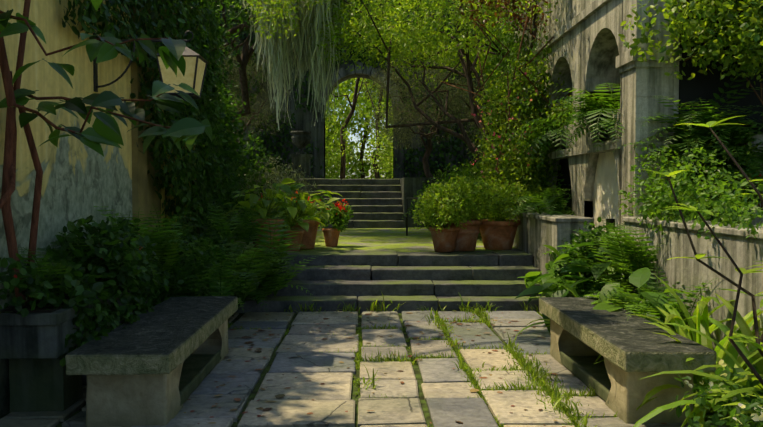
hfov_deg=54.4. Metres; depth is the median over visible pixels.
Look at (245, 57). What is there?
moss host tree
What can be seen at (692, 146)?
fern leaves
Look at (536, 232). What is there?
cheek wall
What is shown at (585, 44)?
arcade wall
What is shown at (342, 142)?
tree trunks
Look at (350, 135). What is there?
sky
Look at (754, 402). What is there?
sapling
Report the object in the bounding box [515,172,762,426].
planting bed leaves
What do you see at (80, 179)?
wall
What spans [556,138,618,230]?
niche panels
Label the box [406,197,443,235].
handrail
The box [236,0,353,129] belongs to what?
hanging moss strands
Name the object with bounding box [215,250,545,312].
steps
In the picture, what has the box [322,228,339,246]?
pot
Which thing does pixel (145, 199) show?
pillar
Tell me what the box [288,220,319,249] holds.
pot
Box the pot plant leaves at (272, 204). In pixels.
[224,155,353,240]
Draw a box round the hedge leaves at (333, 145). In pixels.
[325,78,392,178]
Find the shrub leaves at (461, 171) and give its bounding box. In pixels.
[406,159,510,235]
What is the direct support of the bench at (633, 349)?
on the paving
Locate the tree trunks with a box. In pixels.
[331,78,391,178]
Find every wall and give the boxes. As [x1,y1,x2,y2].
[0,0,131,416]
[93,31,208,103]
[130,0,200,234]
[219,0,509,178]
[497,0,622,236]
[505,211,593,287]
[622,217,762,369]
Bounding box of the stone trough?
[0,278,147,412]
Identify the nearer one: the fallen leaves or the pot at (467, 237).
the fallen leaves
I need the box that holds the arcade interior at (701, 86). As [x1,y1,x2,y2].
[678,0,762,134]
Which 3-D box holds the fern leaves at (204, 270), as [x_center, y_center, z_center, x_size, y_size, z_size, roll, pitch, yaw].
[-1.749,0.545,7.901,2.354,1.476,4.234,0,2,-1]
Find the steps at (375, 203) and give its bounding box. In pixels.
[295,178,404,227]
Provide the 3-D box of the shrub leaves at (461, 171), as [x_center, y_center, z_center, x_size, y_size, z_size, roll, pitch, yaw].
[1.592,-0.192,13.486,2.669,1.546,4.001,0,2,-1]
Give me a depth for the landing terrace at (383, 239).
11.86 m
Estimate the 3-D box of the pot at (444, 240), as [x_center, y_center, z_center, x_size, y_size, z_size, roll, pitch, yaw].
[0.841,0.344,9.902,0.420,0.330,0.420,0,2,-1]
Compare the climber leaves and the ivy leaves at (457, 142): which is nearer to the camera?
the climber leaves
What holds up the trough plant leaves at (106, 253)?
in the stone trough
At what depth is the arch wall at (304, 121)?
20.00 m
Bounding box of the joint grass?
[224,291,736,426]
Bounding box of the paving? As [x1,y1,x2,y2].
[0,311,750,426]
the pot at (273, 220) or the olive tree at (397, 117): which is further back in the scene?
the olive tree at (397, 117)
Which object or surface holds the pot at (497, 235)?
on the landing terrace at (383, 239)
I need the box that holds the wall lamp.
[518,76,544,139]
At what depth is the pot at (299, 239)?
9.81 m
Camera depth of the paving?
5.30 m
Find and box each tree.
[0,0,212,305]
[194,0,365,205]
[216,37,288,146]
[232,0,557,191]
[361,55,478,177]
[441,0,571,184]
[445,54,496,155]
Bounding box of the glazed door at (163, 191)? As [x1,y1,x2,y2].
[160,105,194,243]
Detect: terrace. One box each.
[220,227,520,280]
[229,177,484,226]
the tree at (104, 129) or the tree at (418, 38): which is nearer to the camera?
the tree at (104, 129)
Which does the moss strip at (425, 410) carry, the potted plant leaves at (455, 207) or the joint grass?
the joint grass
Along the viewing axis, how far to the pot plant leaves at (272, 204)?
10.27 m
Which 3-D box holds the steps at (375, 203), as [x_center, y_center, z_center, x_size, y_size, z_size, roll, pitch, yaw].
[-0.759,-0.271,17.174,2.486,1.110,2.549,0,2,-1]
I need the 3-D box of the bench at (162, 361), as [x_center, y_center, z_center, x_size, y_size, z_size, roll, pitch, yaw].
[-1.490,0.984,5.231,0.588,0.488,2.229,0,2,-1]
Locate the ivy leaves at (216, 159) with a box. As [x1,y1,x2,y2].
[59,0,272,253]
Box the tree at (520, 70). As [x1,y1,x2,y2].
[441,0,571,184]
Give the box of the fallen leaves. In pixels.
[184,310,666,426]
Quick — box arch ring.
[315,62,402,103]
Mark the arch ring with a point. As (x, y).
(343, 72)
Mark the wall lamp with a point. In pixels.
(520, 107)
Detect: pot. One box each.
[249,219,283,248]
[282,230,303,251]
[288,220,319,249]
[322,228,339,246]
[429,226,459,251]
[445,219,481,250]
[480,219,519,249]
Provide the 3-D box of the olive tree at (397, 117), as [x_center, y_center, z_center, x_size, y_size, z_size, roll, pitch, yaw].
[0.938,-2.261,17.883,2.896,3.279,3.129,0,2,-1]
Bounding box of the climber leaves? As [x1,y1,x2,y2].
[466,2,567,219]
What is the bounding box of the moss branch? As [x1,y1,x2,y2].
[216,23,255,44]
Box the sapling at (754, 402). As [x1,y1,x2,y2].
[648,115,762,426]
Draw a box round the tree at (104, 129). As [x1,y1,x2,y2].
[0,0,212,305]
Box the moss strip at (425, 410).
[0,313,568,426]
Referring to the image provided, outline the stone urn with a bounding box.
[290,131,311,178]
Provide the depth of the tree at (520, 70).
11.21 m
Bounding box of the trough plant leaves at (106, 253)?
[0,211,183,371]
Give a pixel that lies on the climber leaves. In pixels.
(512, 163)
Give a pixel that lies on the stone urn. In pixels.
(301, 142)
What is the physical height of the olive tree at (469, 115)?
4.368 m
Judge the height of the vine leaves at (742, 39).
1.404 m
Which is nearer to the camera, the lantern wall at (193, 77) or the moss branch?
the lantern wall at (193, 77)
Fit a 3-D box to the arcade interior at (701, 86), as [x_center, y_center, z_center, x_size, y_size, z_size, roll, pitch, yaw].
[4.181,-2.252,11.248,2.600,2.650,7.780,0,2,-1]
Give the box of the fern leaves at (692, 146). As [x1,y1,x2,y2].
[488,64,762,240]
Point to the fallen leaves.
(283, 395)
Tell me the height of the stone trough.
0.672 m
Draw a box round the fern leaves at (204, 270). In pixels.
[94,196,319,337]
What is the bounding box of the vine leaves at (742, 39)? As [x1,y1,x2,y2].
[618,0,762,87]
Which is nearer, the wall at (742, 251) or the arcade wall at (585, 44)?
the wall at (742, 251)
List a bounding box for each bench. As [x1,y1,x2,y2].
[65,296,237,426]
[539,297,716,423]
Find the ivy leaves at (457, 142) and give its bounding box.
[212,0,517,177]
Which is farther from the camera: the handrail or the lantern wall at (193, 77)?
the handrail
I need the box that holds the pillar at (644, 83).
[615,0,762,242]
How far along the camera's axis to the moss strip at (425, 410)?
5.33 m
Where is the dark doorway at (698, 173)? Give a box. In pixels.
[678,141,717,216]
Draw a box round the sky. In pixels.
[328,90,384,178]
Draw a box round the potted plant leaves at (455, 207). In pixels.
[411,173,531,233]

